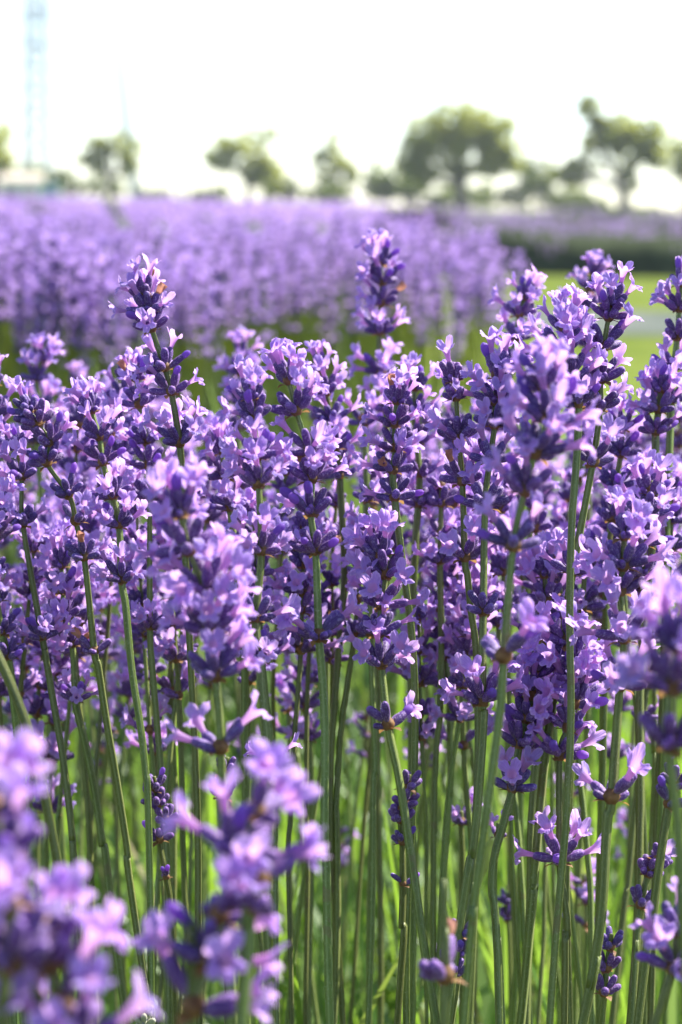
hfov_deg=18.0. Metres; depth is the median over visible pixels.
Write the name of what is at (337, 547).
lavender stalk
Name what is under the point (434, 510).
lavender stalk
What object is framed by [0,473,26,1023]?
lavender stalk
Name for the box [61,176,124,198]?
shrub
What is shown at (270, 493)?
lavender stalk
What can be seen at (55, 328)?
lavender stalk
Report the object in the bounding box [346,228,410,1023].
lavender stalk
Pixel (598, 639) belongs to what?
lavender stalk
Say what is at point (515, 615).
lavender stalk
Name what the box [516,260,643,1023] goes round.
lavender stalk
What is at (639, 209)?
shrub
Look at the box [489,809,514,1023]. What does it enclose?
lavender stalk
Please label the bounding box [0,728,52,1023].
lavender stalk
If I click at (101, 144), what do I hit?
tree
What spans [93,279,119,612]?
lavender stalk
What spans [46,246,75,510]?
lavender stalk
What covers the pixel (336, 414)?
lavender stalk
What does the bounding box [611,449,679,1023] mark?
lavender stalk
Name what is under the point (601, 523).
lavender stalk
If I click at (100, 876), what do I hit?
lavender stalk
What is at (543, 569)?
lavender stalk
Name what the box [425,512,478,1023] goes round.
lavender stalk
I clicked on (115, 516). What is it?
lavender stalk
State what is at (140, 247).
lavender stalk
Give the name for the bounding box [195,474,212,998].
lavender stalk
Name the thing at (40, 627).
lavender stalk
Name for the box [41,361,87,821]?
lavender stalk
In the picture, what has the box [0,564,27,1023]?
lavender stalk
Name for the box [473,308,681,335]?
path
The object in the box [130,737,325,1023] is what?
lavender stalk
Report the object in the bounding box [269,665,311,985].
lavender stalk
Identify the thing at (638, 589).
lavender stalk
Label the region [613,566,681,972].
lavender stalk
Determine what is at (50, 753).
lavender stalk
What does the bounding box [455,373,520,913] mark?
lavender stalk
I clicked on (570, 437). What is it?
lavender stalk
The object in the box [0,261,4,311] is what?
lavender stalk
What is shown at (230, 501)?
lavender stalk
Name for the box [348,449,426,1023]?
lavender stalk
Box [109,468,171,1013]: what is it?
lavender stalk
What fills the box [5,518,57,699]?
lavender stalk
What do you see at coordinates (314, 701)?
lavender stalk
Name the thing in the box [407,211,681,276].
lavender row
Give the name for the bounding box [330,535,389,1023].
lavender stalk
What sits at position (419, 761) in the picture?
lavender stalk
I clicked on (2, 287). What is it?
lavender stalk
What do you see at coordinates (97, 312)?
lavender stalk
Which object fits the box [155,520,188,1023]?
lavender stalk
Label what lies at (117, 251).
lavender stalk
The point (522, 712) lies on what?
lavender stalk
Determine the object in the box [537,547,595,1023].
lavender stalk
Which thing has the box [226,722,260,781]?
lavender stalk
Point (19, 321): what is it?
lavender stalk
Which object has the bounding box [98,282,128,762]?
lavender stalk
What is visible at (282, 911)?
lavender stalk
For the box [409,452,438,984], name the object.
lavender stalk
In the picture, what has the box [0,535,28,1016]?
lavender stalk
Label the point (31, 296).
lavender stalk
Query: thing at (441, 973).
lavender stalk
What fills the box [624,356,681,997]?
lavender stalk
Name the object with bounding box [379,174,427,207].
shrub
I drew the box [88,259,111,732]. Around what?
lavender stalk
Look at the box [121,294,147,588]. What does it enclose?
lavender stalk
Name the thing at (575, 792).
lavender stalk
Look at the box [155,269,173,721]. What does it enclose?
lavender stalk
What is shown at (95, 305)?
lavender stalk
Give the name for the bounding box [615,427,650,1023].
lavender stalk
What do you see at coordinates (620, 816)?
lavender stalk
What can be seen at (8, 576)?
lavender stalk
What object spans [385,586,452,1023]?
lavender stalk
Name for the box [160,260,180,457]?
lavender stalk
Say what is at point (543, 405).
lavender stalk
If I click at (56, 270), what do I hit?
lavender stalk
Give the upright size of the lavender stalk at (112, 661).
0.612 m
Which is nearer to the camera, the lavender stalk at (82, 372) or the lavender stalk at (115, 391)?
the lavender stalk at (115, 391)
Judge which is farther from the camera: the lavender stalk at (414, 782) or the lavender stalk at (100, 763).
the lavender stalk at (100, 763)
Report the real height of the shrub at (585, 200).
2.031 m
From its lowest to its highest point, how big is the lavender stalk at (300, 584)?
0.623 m
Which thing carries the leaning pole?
on the meadow
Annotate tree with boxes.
[0,119,16,172]
[72,129,147,200]
[201,131,286,202]
[237,120,290,204]
[308,129,363,192]
[391,97,528,211]
[543,91,673,213]
[664,130,681,212]
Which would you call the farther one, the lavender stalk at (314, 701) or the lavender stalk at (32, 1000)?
the lavender stalk at (314, 701)
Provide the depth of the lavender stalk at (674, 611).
0.77 m
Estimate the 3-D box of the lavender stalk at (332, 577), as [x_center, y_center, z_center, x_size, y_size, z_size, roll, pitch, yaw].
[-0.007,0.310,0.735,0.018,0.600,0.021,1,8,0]
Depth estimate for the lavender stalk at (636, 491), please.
0.70 m
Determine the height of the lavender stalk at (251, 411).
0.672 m
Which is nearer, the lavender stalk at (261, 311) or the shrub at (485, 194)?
the lavender stalk at (261, 311)
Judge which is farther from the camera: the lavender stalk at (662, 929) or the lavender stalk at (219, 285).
the lavender stalk at (219, 285)
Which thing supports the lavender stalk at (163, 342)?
on the ground at (513, 210)
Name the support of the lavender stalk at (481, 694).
on the ground at (513, 210)
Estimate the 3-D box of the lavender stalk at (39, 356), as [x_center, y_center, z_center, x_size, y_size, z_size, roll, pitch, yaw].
[-0.094,0.264,0.828,0.079,0.663,0.024,6,10,33]
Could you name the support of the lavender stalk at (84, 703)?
on the ground at (513, 210)
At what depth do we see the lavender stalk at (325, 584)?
0.69 m
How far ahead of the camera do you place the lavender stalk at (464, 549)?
0.60 m
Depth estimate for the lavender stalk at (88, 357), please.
1.81 m
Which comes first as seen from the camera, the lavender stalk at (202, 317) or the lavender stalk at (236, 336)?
the lavender stalk at (236, 336)
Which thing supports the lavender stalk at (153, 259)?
on the ground at (513, 210)
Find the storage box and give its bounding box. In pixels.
[38,183,61,202]
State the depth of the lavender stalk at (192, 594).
0.49 m
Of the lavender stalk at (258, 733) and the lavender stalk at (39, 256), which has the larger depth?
the lavender stalk at (39, 256)
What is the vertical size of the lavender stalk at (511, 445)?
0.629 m
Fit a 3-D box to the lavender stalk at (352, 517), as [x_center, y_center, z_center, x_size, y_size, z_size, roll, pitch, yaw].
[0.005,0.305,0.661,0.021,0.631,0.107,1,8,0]
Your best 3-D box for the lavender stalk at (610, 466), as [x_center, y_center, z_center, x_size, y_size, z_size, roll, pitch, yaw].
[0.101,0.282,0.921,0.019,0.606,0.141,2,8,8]
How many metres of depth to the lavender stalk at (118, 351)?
1.72 m
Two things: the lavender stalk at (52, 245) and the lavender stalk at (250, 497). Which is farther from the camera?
the lavender stalk at (52, 245)
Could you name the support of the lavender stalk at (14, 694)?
on the ground at (513, 210)
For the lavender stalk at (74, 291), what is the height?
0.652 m
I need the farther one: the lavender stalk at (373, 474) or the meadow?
the meadow
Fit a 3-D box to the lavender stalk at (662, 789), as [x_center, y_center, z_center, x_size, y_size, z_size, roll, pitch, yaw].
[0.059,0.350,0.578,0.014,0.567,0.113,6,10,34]
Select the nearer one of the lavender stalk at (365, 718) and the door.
the lavender stalk at (365, 718)
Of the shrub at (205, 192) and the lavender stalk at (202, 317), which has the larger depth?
the shrub at (205, 192)
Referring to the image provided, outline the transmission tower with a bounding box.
[22,0,52,179]
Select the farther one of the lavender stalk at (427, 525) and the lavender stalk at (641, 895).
the lavender stalk at (427, 525)
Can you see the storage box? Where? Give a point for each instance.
(44, 189)
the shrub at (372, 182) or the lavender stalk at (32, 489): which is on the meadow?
the shrub at (372, 182)
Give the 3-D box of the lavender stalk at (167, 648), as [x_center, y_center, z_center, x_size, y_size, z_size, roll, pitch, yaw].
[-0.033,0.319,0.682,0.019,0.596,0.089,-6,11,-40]
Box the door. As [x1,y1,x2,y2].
[24,185,32,199]
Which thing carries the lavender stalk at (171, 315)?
on the ground at (513, 210)
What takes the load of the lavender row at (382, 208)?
on the ground at (513, 210)
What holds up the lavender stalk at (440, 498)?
on the ground at (513, 210)
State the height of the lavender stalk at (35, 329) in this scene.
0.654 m
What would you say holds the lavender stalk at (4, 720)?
on the ground at (513, 210)
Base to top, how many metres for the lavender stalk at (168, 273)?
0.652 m
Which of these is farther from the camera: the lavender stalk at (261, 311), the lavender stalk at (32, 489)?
the lavender stalk at (261, 311)
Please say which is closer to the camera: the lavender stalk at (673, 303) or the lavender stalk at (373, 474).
the lavender stalk at (673, 303)
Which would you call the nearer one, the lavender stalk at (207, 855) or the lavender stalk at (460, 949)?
the lavender stalk at (460, 949)
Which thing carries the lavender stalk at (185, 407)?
on the ground at (513, 210)
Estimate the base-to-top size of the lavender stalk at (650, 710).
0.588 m
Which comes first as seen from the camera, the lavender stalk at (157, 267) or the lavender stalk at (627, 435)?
the lavender stalk at (627, 435)
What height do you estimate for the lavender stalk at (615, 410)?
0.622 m
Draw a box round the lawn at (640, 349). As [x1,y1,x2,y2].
[398,274,681,508]
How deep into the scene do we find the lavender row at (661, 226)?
44.09 m
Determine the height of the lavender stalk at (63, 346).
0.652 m
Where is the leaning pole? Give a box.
[109,0,140,199]
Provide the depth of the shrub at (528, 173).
115.71 m
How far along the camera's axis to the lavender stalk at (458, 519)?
0.70 m
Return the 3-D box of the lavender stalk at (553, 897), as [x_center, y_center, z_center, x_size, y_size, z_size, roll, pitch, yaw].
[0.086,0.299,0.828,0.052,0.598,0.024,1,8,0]
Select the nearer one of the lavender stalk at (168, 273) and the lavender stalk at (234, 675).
the lavender stalk at (234, 675)
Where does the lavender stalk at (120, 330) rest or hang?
on the ground at (513, 210)
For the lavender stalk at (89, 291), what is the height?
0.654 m
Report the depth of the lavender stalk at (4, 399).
0.67 m
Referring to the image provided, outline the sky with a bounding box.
[0,0,681,211]
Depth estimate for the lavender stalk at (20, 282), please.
1.73 m
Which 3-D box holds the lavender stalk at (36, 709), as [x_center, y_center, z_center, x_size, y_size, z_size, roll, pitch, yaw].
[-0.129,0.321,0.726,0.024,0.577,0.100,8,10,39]
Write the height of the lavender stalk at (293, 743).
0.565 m
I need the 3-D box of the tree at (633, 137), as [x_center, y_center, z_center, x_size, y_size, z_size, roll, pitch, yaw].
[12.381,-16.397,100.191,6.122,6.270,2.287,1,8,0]
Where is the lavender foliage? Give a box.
[2,210,681,1023]
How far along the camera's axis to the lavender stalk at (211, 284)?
1.83 m
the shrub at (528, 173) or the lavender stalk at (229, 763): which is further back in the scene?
the shrub at (528, 173)
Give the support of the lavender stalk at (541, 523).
on the ground at (513, 210)
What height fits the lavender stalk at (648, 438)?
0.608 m
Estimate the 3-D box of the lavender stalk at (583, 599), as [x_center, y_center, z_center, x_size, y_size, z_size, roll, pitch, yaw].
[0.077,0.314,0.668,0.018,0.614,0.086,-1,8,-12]
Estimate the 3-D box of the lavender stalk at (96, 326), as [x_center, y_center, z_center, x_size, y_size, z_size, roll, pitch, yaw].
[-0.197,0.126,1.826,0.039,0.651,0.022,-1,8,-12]
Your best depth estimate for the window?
111.12 m
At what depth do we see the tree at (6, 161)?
111.79 m
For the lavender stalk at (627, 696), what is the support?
on the ground at (513, 210)
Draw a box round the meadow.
[432,210,646,214]
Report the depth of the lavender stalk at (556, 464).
1.09 m
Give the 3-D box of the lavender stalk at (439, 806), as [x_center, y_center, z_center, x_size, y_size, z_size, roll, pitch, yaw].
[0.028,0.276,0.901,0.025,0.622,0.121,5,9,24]
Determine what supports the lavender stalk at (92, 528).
on the ground at (513, 210)
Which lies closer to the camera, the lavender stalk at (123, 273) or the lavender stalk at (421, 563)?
the lavender stalk at (421, 563)
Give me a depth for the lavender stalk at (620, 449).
0.67 m
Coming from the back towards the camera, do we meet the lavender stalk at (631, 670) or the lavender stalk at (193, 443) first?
the lavender stalk at (193, 443)
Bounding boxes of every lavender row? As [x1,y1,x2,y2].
[8,193,357,220]
[11,195,395,209]
[26,197,472,238]
[368,203,681,217]
[388,206,681,224]
[388,214,681,238]
[389,205,681,230]
[393,206,681,223]
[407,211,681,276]
[453,209,681,235]
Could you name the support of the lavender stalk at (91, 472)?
on the ground at (513, 210)
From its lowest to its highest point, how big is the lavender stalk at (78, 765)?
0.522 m
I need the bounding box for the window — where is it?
[5,188,16,198]
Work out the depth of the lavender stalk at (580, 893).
0.80 m
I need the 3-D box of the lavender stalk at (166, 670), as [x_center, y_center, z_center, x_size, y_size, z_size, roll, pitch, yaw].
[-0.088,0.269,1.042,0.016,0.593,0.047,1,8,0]
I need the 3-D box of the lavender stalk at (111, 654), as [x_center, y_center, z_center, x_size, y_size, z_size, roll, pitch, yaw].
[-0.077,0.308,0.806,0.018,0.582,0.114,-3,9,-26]
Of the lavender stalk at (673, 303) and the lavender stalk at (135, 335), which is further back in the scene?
the lavender stalk at (135, 335)
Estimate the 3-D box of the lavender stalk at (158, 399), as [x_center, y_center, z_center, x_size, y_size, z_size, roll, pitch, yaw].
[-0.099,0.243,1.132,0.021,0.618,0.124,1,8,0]
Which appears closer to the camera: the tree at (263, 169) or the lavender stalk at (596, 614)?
the lavender stalk at (596, 614)
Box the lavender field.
[0,186,528,767]
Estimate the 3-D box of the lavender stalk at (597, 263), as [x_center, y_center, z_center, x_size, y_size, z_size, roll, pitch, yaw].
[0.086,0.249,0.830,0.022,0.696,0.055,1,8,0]
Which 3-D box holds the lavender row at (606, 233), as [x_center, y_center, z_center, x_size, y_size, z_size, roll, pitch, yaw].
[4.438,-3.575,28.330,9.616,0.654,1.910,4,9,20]
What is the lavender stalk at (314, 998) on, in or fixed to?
on the ground at (513, 210)
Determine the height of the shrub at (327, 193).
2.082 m
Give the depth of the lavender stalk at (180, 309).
1.82 m
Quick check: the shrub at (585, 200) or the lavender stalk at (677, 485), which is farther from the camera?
the shrub at (585, 200)
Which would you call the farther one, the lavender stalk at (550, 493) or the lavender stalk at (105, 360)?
the lavender stalk at (105, 360)
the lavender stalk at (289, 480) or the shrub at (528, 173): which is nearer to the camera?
the lavender stalk at (289, 480)
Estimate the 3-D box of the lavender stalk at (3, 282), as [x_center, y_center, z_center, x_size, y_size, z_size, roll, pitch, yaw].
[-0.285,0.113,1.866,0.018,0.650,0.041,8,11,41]
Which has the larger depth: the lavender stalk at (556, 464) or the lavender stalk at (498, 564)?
the lavender stalk at (556, 464)
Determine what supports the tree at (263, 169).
on the meadow
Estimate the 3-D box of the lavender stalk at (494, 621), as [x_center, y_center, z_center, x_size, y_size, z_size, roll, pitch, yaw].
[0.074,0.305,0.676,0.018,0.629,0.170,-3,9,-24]
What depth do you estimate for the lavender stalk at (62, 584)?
0.64 m
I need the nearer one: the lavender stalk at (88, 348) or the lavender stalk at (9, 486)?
the lavender stalk at (9, 486)
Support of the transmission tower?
on the meadow
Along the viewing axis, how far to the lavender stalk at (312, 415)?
0.97 m
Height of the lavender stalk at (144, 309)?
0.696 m
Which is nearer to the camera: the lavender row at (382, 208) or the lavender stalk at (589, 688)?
the lavender stalk at (589, 688)
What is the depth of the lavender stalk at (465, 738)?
0.69 m
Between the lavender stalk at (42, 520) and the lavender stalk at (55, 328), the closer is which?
the lavender stalk at (42, 520)
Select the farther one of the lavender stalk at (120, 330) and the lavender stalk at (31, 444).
the lavender stalk at (120, 330)
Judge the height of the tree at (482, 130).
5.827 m
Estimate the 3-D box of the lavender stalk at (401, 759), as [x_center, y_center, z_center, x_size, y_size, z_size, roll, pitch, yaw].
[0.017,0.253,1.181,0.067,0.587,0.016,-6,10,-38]
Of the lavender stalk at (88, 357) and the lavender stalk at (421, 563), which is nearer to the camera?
the lavender stalk at (421, 563)
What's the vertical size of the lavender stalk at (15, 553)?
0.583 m
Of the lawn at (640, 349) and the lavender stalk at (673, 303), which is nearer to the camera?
the lavender stalk at (673, 303)
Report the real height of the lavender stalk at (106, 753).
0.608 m
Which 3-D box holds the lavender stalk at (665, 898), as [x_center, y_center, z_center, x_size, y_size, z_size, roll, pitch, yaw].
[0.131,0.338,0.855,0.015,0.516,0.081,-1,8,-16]
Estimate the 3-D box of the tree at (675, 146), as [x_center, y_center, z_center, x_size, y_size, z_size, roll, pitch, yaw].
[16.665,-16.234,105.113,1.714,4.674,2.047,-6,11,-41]
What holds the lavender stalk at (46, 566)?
on the ground at (513, 210)
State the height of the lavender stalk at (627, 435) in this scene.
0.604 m
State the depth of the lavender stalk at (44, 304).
1.61 m
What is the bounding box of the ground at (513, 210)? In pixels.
[267,207,680,716]
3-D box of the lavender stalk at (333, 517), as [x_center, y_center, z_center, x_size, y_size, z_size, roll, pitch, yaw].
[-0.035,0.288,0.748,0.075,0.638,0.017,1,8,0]
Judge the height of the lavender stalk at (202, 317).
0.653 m
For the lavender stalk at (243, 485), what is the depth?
0.81 m
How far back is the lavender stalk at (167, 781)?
0.67 m
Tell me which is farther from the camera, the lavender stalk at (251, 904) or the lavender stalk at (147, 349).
the lavender stalk at (147, 349)
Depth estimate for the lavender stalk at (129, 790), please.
1.16 m
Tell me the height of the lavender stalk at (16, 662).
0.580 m
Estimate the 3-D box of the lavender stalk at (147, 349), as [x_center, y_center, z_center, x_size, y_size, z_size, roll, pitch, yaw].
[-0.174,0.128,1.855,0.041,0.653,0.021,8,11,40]
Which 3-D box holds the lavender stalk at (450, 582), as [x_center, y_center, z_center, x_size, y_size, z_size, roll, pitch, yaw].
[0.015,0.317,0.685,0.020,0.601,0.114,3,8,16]
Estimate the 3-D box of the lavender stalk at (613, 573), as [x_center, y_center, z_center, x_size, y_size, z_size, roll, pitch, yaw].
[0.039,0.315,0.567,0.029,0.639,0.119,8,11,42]
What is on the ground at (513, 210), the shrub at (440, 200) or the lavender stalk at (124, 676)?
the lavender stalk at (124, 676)
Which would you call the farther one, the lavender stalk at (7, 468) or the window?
the window
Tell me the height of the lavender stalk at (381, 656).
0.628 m
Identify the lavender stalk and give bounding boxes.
[0,246,13,548]
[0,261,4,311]
[0,354,18,543]
[0,415,80,1000]
[0,433,27,1016]
[0,461,25,740]
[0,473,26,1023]
[0,523,21,676]
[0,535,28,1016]
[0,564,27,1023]
[0,582,73,997]
[0,610,28,730]
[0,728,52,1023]
[0,849,162,1023]
[1,265,9,321]
[2,697,12,739]
[3,583,46,724]
[4,457,36,702]
[4,606,71,864]
[5,463,44,871]
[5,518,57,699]
[6,283,33,669]
[6,379,51,732]
[7,375,152,1017]
[8,242,31,605]
[10,331,73,995]
[11,593,88,996]
[12,266,34,534]
[17,502,57,973]
[22,281,50,569]
[23,275,51,504]
[30,241,46,519]
[31,264,56,472]
[31,276,54,491]
[32,472,60,894]
[33,450,73,987]
[37,232,65,481]
[37,518,103,1023]
[38,525,130,1023]
[40,223,62,261]
[40,388,104,838]
[40,455,107,864]
[41,251,66,318]
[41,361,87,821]
[42,499,117,996]
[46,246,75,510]
[46,295,69,421]
[47,301,65,419]
[50,465,118,1015]
[61,432,135,988]
[61,655,106,914]
[62,256,90,752]
[62,291,92,737]
[62,374,154,1023]
[69,302,93,677]
[69,402,158,913]
[70,266,98,701]
[73,374,121,944]
[74,492,140,991]
[77,618,110,973]
[80,243,102,672]
[81,285,96,680]
[82,346,156,941]
[85,391,139,921]
[86,289,96,665]
[87,501,135,967]
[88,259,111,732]
[89,550,127,1000]
[89,735,119,1008]
[91,271,111,753]
[93,262,113,696]
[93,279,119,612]
[93,289,100,770]
[94,252,117,501]
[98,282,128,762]
[98,582,146,1021]
[101,346,175,1023]
[101,382,144,899]
[103,269,117,616]
[106,233,128,633]
[107,253,212,1023]
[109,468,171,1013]
[110,273,120,387]
[110,296,130,723]
[110,523,177,1023]
[113,255,131,764]
[114,263,132,773]
[115,653,171,869]
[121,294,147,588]
[122,290,138,764]
[128,243,155,819]
[128,451,272,1023]
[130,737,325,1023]
[132,578,165,1023]
[132,978,155,1023]
[136,333,149,410]
[140,767,178,1023]
[141,313,170,677]
[142,477,206,1023]
[142,586,199,937]
[148,257,165,534]
[149,383,169,1021]
[150,266,164,409]
[152,487,169,1023]
[154,257,171,446]
[154,552,199,989]
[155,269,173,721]
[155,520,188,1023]
[157,519,179,1023]
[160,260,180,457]
[161,390,205,1020]
[163,277,180,446]
[170,276,192,398]
[174,435,200,642]
[179,411,232,1012]
[191,273,215,696]
[194,416,266,1023]
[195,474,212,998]
[197,264,216,690]
[198,519,228,1023]
[202,286,228,756]
[202,510,241,778]
[206,253,231,454]
[211,755,236,1023]
[213,324,264,1023]
[213,823,330,1023]
[216,354,298,1023]
[216,459,256,1023]
[218,486,294,1023]
[220,564,277,966]
[226,446,286,935]
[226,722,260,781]
[231,425,278,1023]
[243,732,302,1023]
[251,268,275,422]
[257,337,368,1023]
[263,459,298,951]
[264,522,319,1023]
[266,490,344,1023]
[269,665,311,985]
[279,422,346,1023]
[280,651,320,1023]
[283,444,322,1006]
[284,433,359,1023]
[290,490,337,1023]
[302,339,370,1023]
[308,552,351,980]
[309,410,365,1011]
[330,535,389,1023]
[338,474,393,1023]
[338,507,438,1023]
[340,824,360,1011]
[341,426,410,949]
[343,388,383,1023]
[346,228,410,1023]
[346,409,397,986]
[346,710,382,832]
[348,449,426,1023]
[352,363,426,1023]
[374,445,428,996]
[384,351,448,1023]
[384,401,441,1002]
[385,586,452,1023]
[388,769,421,1023]
[403,717,444,942]
[404,509,436,870]
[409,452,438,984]
[410,476,459,1023]
[415,557,462,1008]
[417,879,468,1023]
[418,423,478,1019]
[424,334,499,1023]
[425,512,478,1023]
[427,443,442,824]
[427,450,440,844]
[428,483,487,1023]
[429,399,478,1023]
[429,563,502,1023]
[430,365,467,933]
[438,469,497,1009]
[439,325,534,1023]
[439,918,467,1023]
[451,787,482,1023]
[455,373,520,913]
[460,331,602,1023]
[470,389,519,1021]
[470,465,532,1023]
[478,462,524,997]
[482,438,565,872]
[486,579,519,1015]
[487,264,547,1023]
[487,638,566,1023]
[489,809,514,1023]
[497,888,512,1023]
[499,530,577,1023]
[502,441,560,1009]
[509,477,583,1009]
[513,592,608,1023]
[515,556,563,809]
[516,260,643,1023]
[516,525,560,1023]
[518,282,612,1023]
[520,460,548,893]
[521,461,559,972]
[534,392,560,793]
[534,468,599,1023]
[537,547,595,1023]
[546,451,596,976]
[549,773,591,997]
[555,529,607,1023]
[557,407,610,1020]
[559,249,614,1023]
[562,857,608,1023]
[564,486,677,1023]
[571,423,609,856]
[571,531,611,956]
[575,524,610,628]
[577,454,616,1019]
[583,393,644,1023]
[585,470,649,995]
[588,596,636,1022]
[594,926,623,1023]
[595,407,626,1023]
[609,593,674,1023]
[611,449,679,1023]
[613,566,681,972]
[613,806,634,936]
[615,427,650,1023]
[616,415,634,466]
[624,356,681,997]
[627,444,681,1023]
[627,838,674,1023]
[628,876,681,1023]
[630,417,659,704]
[631,488,675,886]
[633,763,681,1023]
[640,256,681,1016]
[643,455,681,933]
[645,719,668,1023]
[647,462,681,1023]
[659,406,681,1023]
[659,427,681,812]
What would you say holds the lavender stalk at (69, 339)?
on the ground at (513, 210)
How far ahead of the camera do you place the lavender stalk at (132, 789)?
1.16 m
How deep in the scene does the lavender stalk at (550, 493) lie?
1.04 m
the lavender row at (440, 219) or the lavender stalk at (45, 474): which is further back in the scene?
the lavender row at (440, 219)
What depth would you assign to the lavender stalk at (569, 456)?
1.04 m
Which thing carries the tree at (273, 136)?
on the meadow
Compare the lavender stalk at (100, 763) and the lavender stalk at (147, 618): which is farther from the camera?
the lavender stalk at (100, 763)
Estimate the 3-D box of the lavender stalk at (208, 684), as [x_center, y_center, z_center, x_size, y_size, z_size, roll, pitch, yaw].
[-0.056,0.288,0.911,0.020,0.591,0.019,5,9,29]
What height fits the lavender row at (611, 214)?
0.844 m
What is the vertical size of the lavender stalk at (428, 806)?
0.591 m
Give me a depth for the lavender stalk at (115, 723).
0.97 m
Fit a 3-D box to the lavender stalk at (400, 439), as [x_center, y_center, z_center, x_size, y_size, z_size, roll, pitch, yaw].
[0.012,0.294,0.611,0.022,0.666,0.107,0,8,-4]
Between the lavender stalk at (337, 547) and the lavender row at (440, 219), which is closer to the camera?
the lavender stalk at (337, 547)
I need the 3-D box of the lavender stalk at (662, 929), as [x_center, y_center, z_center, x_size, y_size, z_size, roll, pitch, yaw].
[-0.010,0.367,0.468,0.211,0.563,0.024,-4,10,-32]
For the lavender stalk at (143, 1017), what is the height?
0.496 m
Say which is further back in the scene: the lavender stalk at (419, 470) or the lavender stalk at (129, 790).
the lavender stalk at (129, 790)
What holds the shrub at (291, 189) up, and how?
on the meadow
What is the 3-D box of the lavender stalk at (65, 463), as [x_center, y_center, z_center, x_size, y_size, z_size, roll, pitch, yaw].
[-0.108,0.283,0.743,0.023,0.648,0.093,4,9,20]
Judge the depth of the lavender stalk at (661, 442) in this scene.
1.16 m
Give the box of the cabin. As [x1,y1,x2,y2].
[0,172,44,199]
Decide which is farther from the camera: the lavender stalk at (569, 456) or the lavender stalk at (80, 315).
the lavender stalk at (80, 315)
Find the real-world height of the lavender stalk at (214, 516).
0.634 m
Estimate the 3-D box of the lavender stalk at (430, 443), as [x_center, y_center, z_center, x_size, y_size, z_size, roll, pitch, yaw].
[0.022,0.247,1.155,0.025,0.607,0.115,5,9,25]
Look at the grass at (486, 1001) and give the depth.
1.23 m
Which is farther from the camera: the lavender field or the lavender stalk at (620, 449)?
the lavender field
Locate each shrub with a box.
[10,164,77,188]
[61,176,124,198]
[129,186,183,201]
[181,183,232,202]
[260,175,307,202]
[301,181,355,205]
[358,155,397,205]
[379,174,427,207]
[409,186,472,210]
[466,180,518,212]
[506,179,567,212]
[515,151,557,212]
[549,188,609,211]
[604,202,674,213]
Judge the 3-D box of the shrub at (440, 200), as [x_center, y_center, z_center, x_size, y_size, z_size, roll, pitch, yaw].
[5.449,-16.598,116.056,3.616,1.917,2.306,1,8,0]
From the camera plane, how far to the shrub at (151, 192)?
115.59 m
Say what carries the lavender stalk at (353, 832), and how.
on the ground at (513, 210)
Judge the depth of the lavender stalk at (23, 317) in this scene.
1.80 m
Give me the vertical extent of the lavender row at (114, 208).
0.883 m
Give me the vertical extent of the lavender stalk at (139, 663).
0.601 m
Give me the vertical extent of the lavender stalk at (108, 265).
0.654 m
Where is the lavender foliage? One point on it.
(358, 694)
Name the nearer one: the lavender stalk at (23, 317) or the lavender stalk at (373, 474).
the lavender stalk at (373, 474)
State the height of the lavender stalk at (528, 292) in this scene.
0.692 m
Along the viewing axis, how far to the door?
111.10 m
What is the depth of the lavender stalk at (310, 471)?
0.57 m
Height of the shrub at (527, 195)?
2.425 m
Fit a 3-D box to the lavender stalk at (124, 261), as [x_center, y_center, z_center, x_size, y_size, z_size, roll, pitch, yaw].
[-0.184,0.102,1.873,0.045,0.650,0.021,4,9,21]
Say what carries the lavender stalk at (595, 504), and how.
on the ground at (513, 210)
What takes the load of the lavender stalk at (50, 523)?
on the ground at (513, 210)
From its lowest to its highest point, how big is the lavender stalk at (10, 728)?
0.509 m
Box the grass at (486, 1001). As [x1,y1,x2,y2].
[6,363,681,1023]
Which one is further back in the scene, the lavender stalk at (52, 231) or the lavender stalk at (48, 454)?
the lavender stalk at (52, 231)
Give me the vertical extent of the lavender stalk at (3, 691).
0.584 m
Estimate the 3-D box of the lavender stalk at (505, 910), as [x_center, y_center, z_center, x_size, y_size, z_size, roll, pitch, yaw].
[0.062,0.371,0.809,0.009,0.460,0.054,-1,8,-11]
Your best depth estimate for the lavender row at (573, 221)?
35.31 m
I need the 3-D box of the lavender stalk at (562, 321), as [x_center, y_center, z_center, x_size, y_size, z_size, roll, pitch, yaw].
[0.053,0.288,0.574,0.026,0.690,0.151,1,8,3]
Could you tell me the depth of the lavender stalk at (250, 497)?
0.66 m
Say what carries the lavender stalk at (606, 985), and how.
on the ground at (513, 210)
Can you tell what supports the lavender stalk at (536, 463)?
on the ground at (513, 210)
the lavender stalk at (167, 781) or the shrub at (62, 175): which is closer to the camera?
the lavender stalk at (167, 781)
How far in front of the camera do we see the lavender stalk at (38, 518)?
0.95 m
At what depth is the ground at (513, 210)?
765.45 m
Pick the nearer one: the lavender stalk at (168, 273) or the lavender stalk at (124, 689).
the lavender stalk at (124, 689)
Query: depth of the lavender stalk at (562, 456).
1.15 m
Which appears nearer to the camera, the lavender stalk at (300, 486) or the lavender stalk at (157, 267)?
the lavender stalk at (300, 486)
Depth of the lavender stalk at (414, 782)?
0.60 m
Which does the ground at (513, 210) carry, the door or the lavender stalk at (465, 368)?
the lavender stalk at (465, 368)
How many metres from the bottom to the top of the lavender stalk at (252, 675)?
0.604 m
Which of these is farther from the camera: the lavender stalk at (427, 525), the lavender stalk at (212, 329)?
the lavender stalk at (212, 329)
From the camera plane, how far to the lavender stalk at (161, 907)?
0.94 m
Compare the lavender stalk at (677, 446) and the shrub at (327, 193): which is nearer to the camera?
the lavender stalk at (677, 446)
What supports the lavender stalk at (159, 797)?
on the ground at (513, 210)
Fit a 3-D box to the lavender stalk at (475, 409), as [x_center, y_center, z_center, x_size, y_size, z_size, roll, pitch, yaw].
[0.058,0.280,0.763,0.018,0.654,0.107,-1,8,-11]

